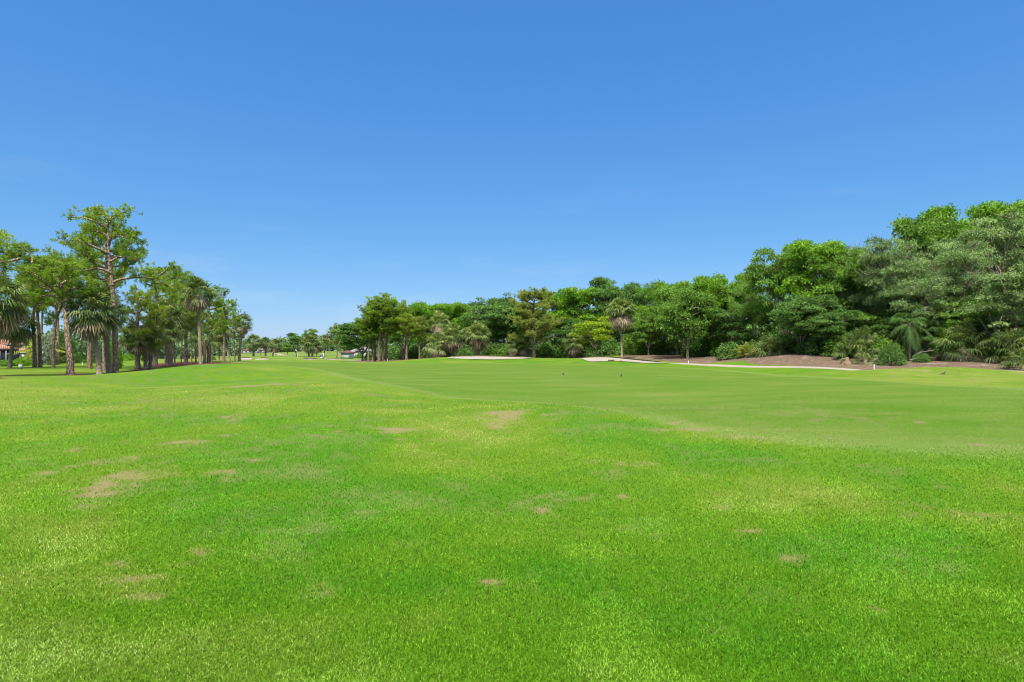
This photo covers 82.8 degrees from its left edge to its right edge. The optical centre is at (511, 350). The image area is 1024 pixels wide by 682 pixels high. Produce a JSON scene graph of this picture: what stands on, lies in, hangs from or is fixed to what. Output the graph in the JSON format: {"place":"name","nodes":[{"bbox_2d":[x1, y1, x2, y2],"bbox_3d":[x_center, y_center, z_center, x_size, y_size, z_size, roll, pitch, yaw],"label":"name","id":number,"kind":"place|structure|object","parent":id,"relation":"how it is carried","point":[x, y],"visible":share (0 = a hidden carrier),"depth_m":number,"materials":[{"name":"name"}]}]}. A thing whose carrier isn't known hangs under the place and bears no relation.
{"place":"outdoors","nodes":[
{"label":"outdoors","id":0,"kind":"place"},
{"bbox_2d":[0,351,1023,681],"bbox_3d":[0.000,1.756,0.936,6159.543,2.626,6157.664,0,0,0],"label":"lawn","id":1,"kind":"structure","parent":0,"point":[234,377],"depth_m":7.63,"materials":[{"name":"green plant"}]},
{"bbox_2d":[0,340,27,361],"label":"tiled house","id":2,"kind":"structure","parent":1,"relation":"on","point":[4,350],"depth_m":93.52,"materials":[{"name":"orange paint"}]},
{"bbox_2d":[0,229,30,308],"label":"slash pine","id":3,"kind":"object","parent":1,"relation":"on","point":[2,239],"visible":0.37,"depth_m":55.22,"materials":[{"name":"green plant"}]},
{"bbox_2d":[0,304,42,367],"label":"cabbage palm","id":4,"kind":"object","parent":1,"relation":"on","point":[23,335],"visible":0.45,"depth_m":59.84,"materials":[{"name":"green plant"}]},
{"bbox_2d":[4,273,58,366],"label":"slash pine","id":5,"kind":"object","parent":1,"relation":"on","point":[34,353],"visible":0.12,"depth_m":61.80,"materials":[{"name":"green plant"}]},
{"bbox_2d":[11,258,68,366],"bbox_3d":[-51.069,-4.087,62.918,5.509,12.356,5.799,0,0,-25],"label":"slash pine","id":6,"kind":"object","parent":1,"relation":"on","point":[39,347],"visible":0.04,"depth_m":62.83,"materials":[{"name":"green plant"}]},
{"bbox_2d":[31,330,58,364],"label":"shrub","id":7,"kind":"object","parent":1,"relation":"on","point":[46,349],"visible":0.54,"depth_m":71.56,"materials":[{"name":"green plant"}]},
{"bbox_2d":[24,269,81,367],"bbox_3d":[-48.178,-3.551,61.143,4.705,11.256,4.953,0,0,41],"label":"slash pine","id":8,"kind":"object","parent":1,"relation":"on","point":[53,302],"visible":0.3,"depth_m":60.85,"materials":[{"name":"green plant"}]},
{"bbox_2d":[35,244,83,363],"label":"slash pine","id":9,"kind":"object","parent":1,"relation":"on","point":[57,328],"visible":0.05,"depth_m":75.92,"materials":[{"name":"green plant"}]},
{"bbox_2d":[51,227,126,368],"bbox_3d":[-43.868,-5.275,60.107,6.707,15.041,7.060,0,0,-22],"label":"slash pine","id":10,"kind":"object","parent":1,"relation":"on","point":[89,353],"visible":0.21,"depth_m":59.78,"materials":[{"name":"green plant"}]},
{"bbox_2d":[69,206,148,370],"bbox_3d":[-38.847,-5.873,56.203,6.532,16.372,6.138,0,0,-37],"label":"slash pine","id":11,"kind":"object","parent":1,"relation":"on","point":[90,254],"visible":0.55,"depth_m":55.75,"materials":[{"name":"green plant"}]},
{"bbox_2d":[22,325,373,358],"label":"wood","id":12,"kind":"object","parent":1,"relation":"on","point":[79,348],"visible":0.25,"depth_m":181.83,"materials":[{"name":"green plant"}]},
{"bbox_2d":[189,283,236,360],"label":"slash pine","id":13,"kind":"object","parent":1,"relation":"on","point":[218,304],"visible":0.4,"depth_m":84.31,"materials":[{"name":"green plant"}]},
{"bbox_2d":[207,295,241,360],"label":"slash pine","id":14,"kind":"object","parent":1,"relation":"on","point":[234,303],"visible":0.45,"depth_m":91.86,"materials":[{"name":"green plant"}]},
{"bbox_2d":[214,315,237,360],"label":"cabbage palm","id":15,"kind":"object","parent":1,"relation":"on","point":[230,333],"visible":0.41,"depth_m":97.81,"materials":[{"name":"green plant"}]},
{"bbox_2d":[298,334,317,356],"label":"cabbage palm","id":16,"kind":"object","parent":1,"relation":"on","point":[306,348],"visible":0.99,"depth_m":238.50,"materials":[{"name":"green plant"}]},
{"bbox_2d":[446,355,529,358],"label":"sand bunker","id":17,"kind":"object","parent":1,"relation":"on","point":[485,357],"visible":0.98,"depth_m":104.65,"materials":[{"name":"sand"}]},
{"bbox_2d":[0,353,1023,378],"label":"mulch bed","id":18,"kind":"object","parent":1,"relation":"on","point":[804,359],"visible":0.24,"depth_m":66.88,"materials":[{"name":"brown soil"}]},
{"bbox_2d":[0,272,35,339],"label":"cabbage palm","id":19,"kind":"object","parent":18,"relation":"on","point":[13,316],"visible":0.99,"depth_m":42.02,"materials":[{"name":"green plant"}]},
{"bbox_2d":[0,234,108,374],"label":"slash pine","id":20,"kind":"object","parent":18,"relation":"on","point":[68,269],"visible":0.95,"depth_m":45.92,"materials":[{"name":"green plant"}]},
{"bbox_2d":[59,289,121,373],"bbox_3d":[-34.935,-1.511,48.005,4.573,7.746,4.980,0,0,0],"label":"cabbage palm","id":21,"kind":"object","parent":18,"relation":"on","point":[91,326],"visible":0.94,"depth_m":47.58,"materials":[{"name":"green plant"}]},
{"bbox_2d":[80,286,133,373],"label":"cabbage palm","id":22,"kind":"object","parent":18,"relation":"on","point":[107,354],"visible":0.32,"depth_m":50.88,"materials":[{"name":"green plant"}]},
{"bbox_2d":[49,202,190,372],"bbox_3d":[-33.295,-5.185,50.668,9.587,15.280,6.704,0,0,0],"label":"slash pine","id":23,"kind":"object","parent":18,"relation":"on","point":[99,212],"visible":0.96,"depth_m":49.98,"materials":[{"name":"green plant"}]},
{"bbox_2d":[118,320,150,368],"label":"cabbage palm","id":24,"kind":"object","parent":18,"relation":"on","point":[124,337],"visible":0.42,"depth_m":56.37,"materials":[{"name":"green plant"}]},
{"bbox_2d":[110,289,167,369],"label":"slash pine","id":25,"kind":"object","parent":18,"relation":"on","point":[146,303],"visible":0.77,"depth_m":55.76,"materials":[{"name":"green plant"}]},
{"bbox_2d":[124,324,164,368],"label":"cabbage palm","id":26,"kind":"object","parent":18,"relation":"on","point":[145,354],"visible":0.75,"depth_m":56.23,"materials":[{"name":"green plant"}]},
{"bbox_2d":[134,322,173,368],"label":"cabbage palm","id":27,"kind":"object","parent":18,"relation":"on","point":[156,328],"visible":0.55,"depth_m":57.52,"materials":[{"name":"green plant"}]},
{"bbox_2d":[128,265,186,365],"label":"slash pine","id":28,"kind":"object","parent":18,"relation":"on","point":[154,283],"visible":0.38,"depth_m":66.17,"materials":[{"name":"green plant"}]},
{"bbox_2d":[141,297,193,365],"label":"cabbage palm","id":29,"kind":"object","parent":18,"relation":"on","point":[173,310],"visible":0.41,"depth_m":62.78,"materials":[{"name":"green plant"}]},
{"bbox_2d":[154,320,185,365],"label":"cabbage palm","id":30,"kind":"object","parent":18,"relation":"on","point":[172,329],"visible":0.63,"depth_m":60.89,"materials":[{"name":"green plant"}]},
{"bbox_2d":[147,263,200,359],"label":"slash pine","id":31,"kind":"object","parent":18,"relation":"on","point":[174,277],"visible":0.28,"depth_m":72.99,"materials":[{"name":"green plant"}]},
{"bbox_2d":[177,275,218,363],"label":"cabbage palm","id":32,"kind":"object","parent":18,"relation":"on","point":[197,303],"visible":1,"depth_m":63.69,"materials":[{"name":"green plant"}]},
{"bbox_2d":[184,322,221,362],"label":"cabbage palm","id":33,"kind":"object","parent":18,"relation":"on","point":[206,331],"visible":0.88,"depth_m":69.66,"materials":[{"name":"green plant"}]},
{"bbox_2d":[234,312,254,360],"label":"cabbage palm","id":34,"kind":"object","parent":18,"relation":"on","point":[242,329],"visible":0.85,"depth_m":99.81,"materials":[{"name":"green plant"}]},
{"bbox_2d":[330,322,389,360],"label":"broadleaf tree","id":35,"kind":"object","parent":18,"relation":"on","point":[344,332],"visible":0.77,"depth_m":147.02,"materials":[{"name":"green plant"}]},
{"bbox_2d":[357,321,379,361],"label":"slash pine","id":36,"kind":"object","parent":18,"relation":"on","point":[367,326],"visible":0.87,"depth_m":111.17,"materials":[{"name":"green plant"}]},
{"bbox_2d":[354,293,400,360],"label":"slash pine","id":37,"kind":"object","parent":18,"relation":"on","point":[393,314],"visible":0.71,"depth_m":111.12,"materials":[{"name":"green plant"}]},
{"bbox_2d":[361,295,399,360],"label":"slash pine","id":38,"kind":"object","parent":18,"relation":"on","point":[377,318],"visible":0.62,"depth_m":110.70,"materials":[{"name":"green plant"}]},
{"bbox_2d":[365,292,412,360],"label":"slash pine","id":39,"kind":"object","parent":18,"relation":"on","point":[402,310],"visible":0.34,"depth_m":113.78,"materials":[{"name":"green plant"}]},
{"bbox_2d":[394,313,424,359],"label":"slash pine","id":40,"kind":"object","parent":18,"relation":"on","point":[405,321],"visible":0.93,"depth_m":111.25,"materials":[{"name":"green plant"}]},
{"bbox_2d":[411,315,428,358],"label":"slash pine","id":41,"kind":"object","parent":18,"relation":"on","point":[421,321],"visible":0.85,"depth_m":111.29,"materials":[{"name":"green plant"}]},
{"bbox_2d":[405,300,451,355],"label":"broadleaf tree","id":42,"kind":"object","parent":18,"relation":"on","point":[423,309],"visible":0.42,"depth_m":128.44,"materials":[{"name":"green plant"}]},
{"bbox_2d":[423,333,446,357],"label":"bush","id":43,"kind":"object","parent":18,"relation":"on","point":[434,353],"visible":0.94,"depth_m":112.34,"materials":[{"name":"green plant"}]},
{"bbox_2d":[428,310,450,356],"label":"cabbage palm","id":44,"kind":"object","parent":18,"relation":"on","point":[439,315],"visible":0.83,"depth_m":116.18,"materials":[{"name":"green plant"}]},
{"bbox_2d":[437,321,466,355],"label":"cabbage palm","id":45,"kind":"object","parent":18,"relation":"on","point":[452,344],"visible":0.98,"depth_m":113.03,"materials":[{"name":"green plant"}]},
{"bbox_2d":[443,300,487,347],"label":"broadleaf tree","id":46,"kind":"object","parent":18,"relation":"on","point":[459,309],"visible":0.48,"depth_m":131.80,"materials":[{"name":"green plant"}]},
{"bbox_2d":[464,320,492,354],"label":"cabbage palm","id":47,"kind":"object","parent":18,"relation":"on","point":[477,325],"visible":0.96,"depth_m":112.15,"materials":[{"name":"green plant"}]},
{"bbox_2d":[457,297,522,344],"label":"broadleaf tree","id":48,"kind":"object","parent":18,"relation":"on","point":[494,314],"visible":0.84,"depth_m":123.00,"materials":[{"name":"green plant"}]},
{"bbox_2d":[476,292,525,345],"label":"broadleaf tree","id":49,"kind":"object","parent":18,"relation":"on","point":[498,301],"visible":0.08,"depth_m":130.59,"materials":[{"name":"green plant"}]},
{"bbox_2d":[508,286,564,357],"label":"slash pine","id":50,"kind":"object","parent":18,"relation":"on","point":[533,322],"visible":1,"depth_m":110.53,"materials":[{"name":"green plant"}]},
{"bbox_2d":[530,341,563,357],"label":"shrub","id":51,"kind":"object","parent":18,"relation":"on","point":[540,350],"visible":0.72,"depth_m":119.43,"materials":[{"name":"green plant"}]},
{"bbox_2d":[540,291,576,346],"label":"broadleaf tree","id":52,"kind":"object","parent":18,"relation":"on","point":[555,308],"visible":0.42,"depth_m":123.53,"materials":[{"name":"green plant"}]},
{"bbox_2d":[562,330,584,357],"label":"cabbage palm","id":53,"kind":"object","parent":18,"relation":"on","point":[573,348],"visible":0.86,"depth_m":112.21,"materials":[{"name":"green plant"}]},
{"bbox_2d":[553,317,596,357],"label":"broadleaf tree","id":54,"kind":"object","parent":18,"relation":"on","point":[568,326],"visible":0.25,"depth_m":116.66,"materials":[{"name":"green plant"}]},
{"bbox_2d":[554,286,604,345],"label":"broadleaf tree","id":55,"kind":"object","parent":18,"relation":"on","point":[585,298],"visible":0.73,"depth_m":121.64,"materials":[{"name":"green plant"}]},
{"bbox_2d":[594,335,619,355],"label":"shrub","id":56,"kind":"object","parent":18,"relation":"on","point":[612,346],"visible":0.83,"depth_m":114.93,"materials":[{"name":"green plant"}]},
{"bbox_2d":[587,276,641,351],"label":"broadleaf tree","id":57,"kind":"object","parent":18,"relation":"on","point":[606,286],"visible":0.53,"depth_m":121.23,"materials":[{"name":"green plant"}]},
{"bbox_2d":[604,296,637,356],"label":"cabbage palm","id":58,"kind":"object","parent":18,"relation":"on","point":[622,319],"visible":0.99,"depth_m":96.14,"materials":[{"name":"green plant"}]},
{"bbox_2d":[600,283,653,353],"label":"broadleaf tree","id":59,"kind":"object","parent":18,"relation":"on","point":[630,291],"visible":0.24,"depth_m":116.36,"materials":[{"name":"green plant"}]},
{"bbox_2d":[615,333,645,355],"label":"shrub","id":60,"kind":"object","parent":18,"relation":"on","point":[632,346],"visible":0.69,"depth_m":110.85,"materials":[{"name":"green plant"}]},
{"bbox_2d":[623,308,663,354],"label":"broadleaf tree","id":61,"kind":"object","parent":18,"relation":"on","point":[648,321],"visible":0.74,"depth_m":107.21,"materials":[{"name":"green plant"}]},
{"bbox_2d":[633,278,689,341],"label":"broadleaf tree","id":62,"kind":"object","parent":18,"relation":"on","point":[658,284],"visible":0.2,"depth_m":111.38,"materials":[{"name":"green plant"}]},
{"bbox_2d":[653,339,685,354],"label":"shrub","id":63,"kind":"object","parent":18,"relation":"on","point":[670,349],"visible":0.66,"depth_m":107.71,"materials":[{"name":"green plant"}]},
{"bbox_2d":[651,280,699,354],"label":"broadleaf tree","id":64,"kind":"object","parent":18,"relation":"on","point":[679,285],"visible":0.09,"depth_m":102.72,"materials":[{"name":"green plant"}]},
{"bbox_2d":[652,286,718,358],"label":"broadleaf tree","id":65,"kind":"object","parent":18,"relation":"on","point":[688,308],"visible":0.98,"depth_m":92.04,"materials":[{"name":"green plant"}]},
{"bbox_2d":[691,272,728,343],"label":"broadleaf tree","id":66,"kind":"object","parent":18,"relation":"on","point":[703,283],"visible":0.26,"depth_m":98.61,"materials":[{"name":"green plant"}]},
{"bbox_2d":[695,307,751,343],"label":"broadleaf tree","id":67,"kind":"object","parent":18,"relation":"on","point":[724,321],"visible":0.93,"depth_m":90.61,"materials":[{"name":"green plant"}]},
{"bbox_2d":[706,272,749,339],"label":"broadleaf tree","id":68,"kind":"object","parent":18,"relation":"on","point":[726,289],"visible":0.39,"depth_m":95.29,"materials":[{"name":"green plant"}]},
{"bbox_2d":[716,340,745,359],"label":"shrub","id":69,"kind":"object","parent":18,"relation":"on","point":[725,350],"visible":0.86,"depth_m":83.18,"materials":[{"name":"green plant"}]},
{"bbox_2d":[727,277,781,340],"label":"broadleaf tree","id":70,"kind":"object","parent":18,"relation":"on","point":[748,310],"visible":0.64,"depth_m":87.44,"materials":[{"name":"green plant"}]},
{"bbox_2d":[753,335,789,357],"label":"palmetto","id":71,"kind":"object","parent":18,"relation":"on","point":[767,342],"visible":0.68,"depth_m":77.56,"materials":[{"name":"green plant"}]},
{"bbox_2d":[741,238,822,336],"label":"broadleaf tree","id":72,"kind":"object","parent":18,"relation":"on","point":[756,274],"visible":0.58,"depth_m":80.93,"materials":[{"name":"green plant"}]},
{"bbox_2d":[767,294,843,343],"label":"broadleaf tree","id":73,"kind":"object","parent":18,"relation":"on","point":[804,308],"visible":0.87,"depth_m":73.64,"materials":[{"name":"green plant"}]},
{"bbox_2d":[773,238,850,309],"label":"broadleaf tree","id":74,"kind":"object","parent":18,"relation":"on","point":[827,253],"visible":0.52,"depth_m":78.08,"materials":[{"name":"green plant"}]},
{"bbox_2d":[800,328,838,355],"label":"shrub","id":75,"kind":"object","parent":18,"relation":"on","point":[811,343],"visible":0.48,"depth_m":72.23,"materials":[{"name":"green plant"}]},
{"bbox_2d":[795,309,878,350],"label":"broadleaf tree","id":76,"kind":"object","parent":18,"relation":"on","point":[830,321],"visible":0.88,"depth_m":69.90,"materials":[{"name":"green plant"}]},
{"bbox_2d":[819,324,858,357],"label":"shrub","id":77,"kind":"object","parent":18,"relation":"on","point":[830,347],"visible":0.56,"depth_m":69.47,"materials":[{"name":"green plant"}]},
{"bbox_2d":[814,245,872,316],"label":"broadleaf tree","id":78,"kind":"object","parent":18,"relation":"on","point":[844,274],"visible":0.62,"depth_m":75.12,"materials":[{"name":"green plant"}]},
{"bbox_2d":[830,325,888,359],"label":"palmetto","id":79,"kind":"object","parent":18,"relation":"on","point":[854,334],"visible":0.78,"depth_m":65.75,"materials":[{"name":"green plant"}]},
{"bbox_2d":[837,240,890,341],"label":"broadleaf tree","id":80,"kind":"object","parent":18,"relation":"on","point":[852,296],"visible":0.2,"depth_m":75.26,"materials":[{"name":"green plant"}]},
{"bbox_2d":[845,308,896,347],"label":"broadleaf tree","id":81,"kind":"object","parent":18,"relation":"on","point":[870,321],"visible":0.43,"depth_m":69.78,"materials":[{"name":"green plant"}]},
{"bbox_2d":[868,334,904,360],"bbox_3d":[41.228,-0.154,63.967,3.548,3.332,3.794,0,0,41],"label":"shrub","id":82,"kind":"object","parent":18,"relation":"on","point":[882,344],"visible":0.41,"depth_m":63.76,"materials":[{"name":"green plant"}]},
{"bbox_2d":[873,340,908,365],"bbox_3d":[38.952,0.345,59.510,3.002,2.729,2.986,0,0,-26],"label":"shrub","id":83,"kind":"object","parent":18,"relation":"on","point":[896,355],"visible":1,"depth_m":59.11,"materials":[{"name":"green plant"}]},
{"bbox_2d":[871,310,947,355],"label":"broadleaf tree","id":84,"kind":"object","parent":18,"relation":"on","point":[907,317],"visible":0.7,"depth_m":65.33,"materials":[{"name":"plant"}]},
{"bbox_2d":[854,232,971,329],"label":"broadleaf tree","id":85,"kind":"object","parent":18,"relation":"on","point":[882,259],"visible":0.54,"depth_m":68.93,"materials":[{"name":"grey plant"}]},
{"bbox_2d":[890,317,935,360],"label":"feather palm","id":86,"kind":"object","parent":18,"relation":"on","point":[909,333],"visible":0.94,"depth_m":62.91,"materials":[{"name":"green plant"}]},
{"bbox_2d":[886,210,963,310],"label":"broadleaf tree","id":87,"kind":"object","parent":18,"relation":"on","point":[924,236],"visible":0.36,"depth_m":76.22,"materials":[{"name":"green plant"}]},
{"bbox_2d":[870,235,997,347],"bbox_3d":[47.963,-5.638,66.045,11.644,14.092,11.972,0,0,26],"label":"broadleaf tree","id":88,"kind":"object","parent":18,"relation":"on","point":[951,262],"visible":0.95,"depth_m":63.91,"materials":[{"name":"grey plant"}]},
{"bbox_2d":[929,319,958,358],"bbox_3d":[47.090,-0.963,62.981,2.872,4.883,2.856,0,0,29],"label":"shrub","id":89,"kind":"object","parent":18,"relation":"on","point":[939,334],"visible":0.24,"depth_m":62.77,"materials":[{"name":"green plant"}]},
{"bbox_2d":[929,319,996,361],"bbox_3d":[47.037,0.136,60.492,5.898,6.932,5.519,0,0,-32],"label":"palmetto","id":90,"kind":"object","parent":18,"relation":"on","point":[969,334],"visible":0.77,"depth_m":59.88,"materials":[{"name":"green plant"}]},
{"bbox_2d":[902,202,1023,317],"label":"broadleaf tree","id":91,"kind":"object","parent":18,"relation":"on","point":[945,210],"visible":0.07,"depth_m":77.69,"materials":[{"name":"green plant"}]},
{"bbox_2d":[915,294,1017,348],"bbox_3d":[49.267,-2.549,64.124,7.959,7.682,9.911,0,0,-16],"label":"broadleaf tree","id":92,"kind":"object","parent":18,"relation":"on","point":[956,320],"visible":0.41,"depth_m":62.26,"materials":[{"name":"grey plant"}]},
{"bbox_2d":[920,206,1023,318],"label":"broadleaf tree","id":93,"kind":"object","parent":18,"relation":"on","point":[1009,228],"visible":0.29,"depth_m":68.67,"materials":[{"name":"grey plant"}]},
{"bbox_2d":[950,321,1004,362],"bbox_3d":[49.461,0.017,61.405,6.495,6.327,5.710,0,0,0],"label":"palmetto","id":94,"kind":"object","parent":18,"relation":"on","point":[979,326],"visible":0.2,"depth_m":60.88,"materials":[{"name":"green plant"}]},
{"bbox_2d":[956,266,1023,360],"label":"broadleaf tree","id":95,"kind":"object","parent":18,"relation":"on","point":[1003,281],"visible":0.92,"depth_m":57.62,"materials":[{"name":"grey plant"}]},
{"bbox_2d":[963,194,1023,230],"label":"broadleaf tree","id":96,"kind":"object","parent":18,"relation":"on","point":[985,209],"visible":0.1,"depth_m":79.38,"materials":[{"name":"green plant"}]},
{"bbox_2d":[976,327,1023,364],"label":"palmetto","id":97,"kind":"object","parent":18,"relation":"on","point":[1007,335],"visible":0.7,"depth_m":56.03,"materials":[{"name":"green plant"}]},
{"bbox_2d":[977,245,1023,306],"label":"broadleaf tree","id":98,"kind":"object","parent":18,"relation":"on","point":[1020,263],"visible":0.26,"depth_m":67.02,"materials":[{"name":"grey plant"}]},
{"bbox_2d":[996,347,1023,370],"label":"palmetto","id":99,"kind":"object","parent":18,"relation":"on","point":[1017,355],"visible":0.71,"depth_m":51.25,"materials":[{"name":"green plant"}]},
{"bbox_2d":[568,314,614,355],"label":"broadleaf tree","id":100,"kind":"object","parent":1,"relation":"on","point":[604,327],"visible":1,"depth_m":105.29,"materials":[{"name":"green plant"}]},
{"bbox_2d":[580,356,667,362],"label":"sand bunker","id":101,"kind":"object","parent":1,"relation":"on","point":[599,358],"visible":0.98,"depth_m":86.30,"materials":[{"name":"sand"}]},
{"bbox_2d":[235,361,1023,450],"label":"fairway","id":102,"kind":"structure","parent":1,"relation":"on","point":[541,383],"depth_m":23.07,"materials":[{"name":"green plant"}]},
{"bbox_2d":[0,0,1023,350],"label":"sky","id":103,"kind":"structure","parent":0,"point":[306,160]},
{"bbox_2d":[672,363,1023,371],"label":"cart path","id":104,"kind":"structure","parent":0,"point":[720,365],"depth_m":60.77,"materials":[{"name":"concrete"}]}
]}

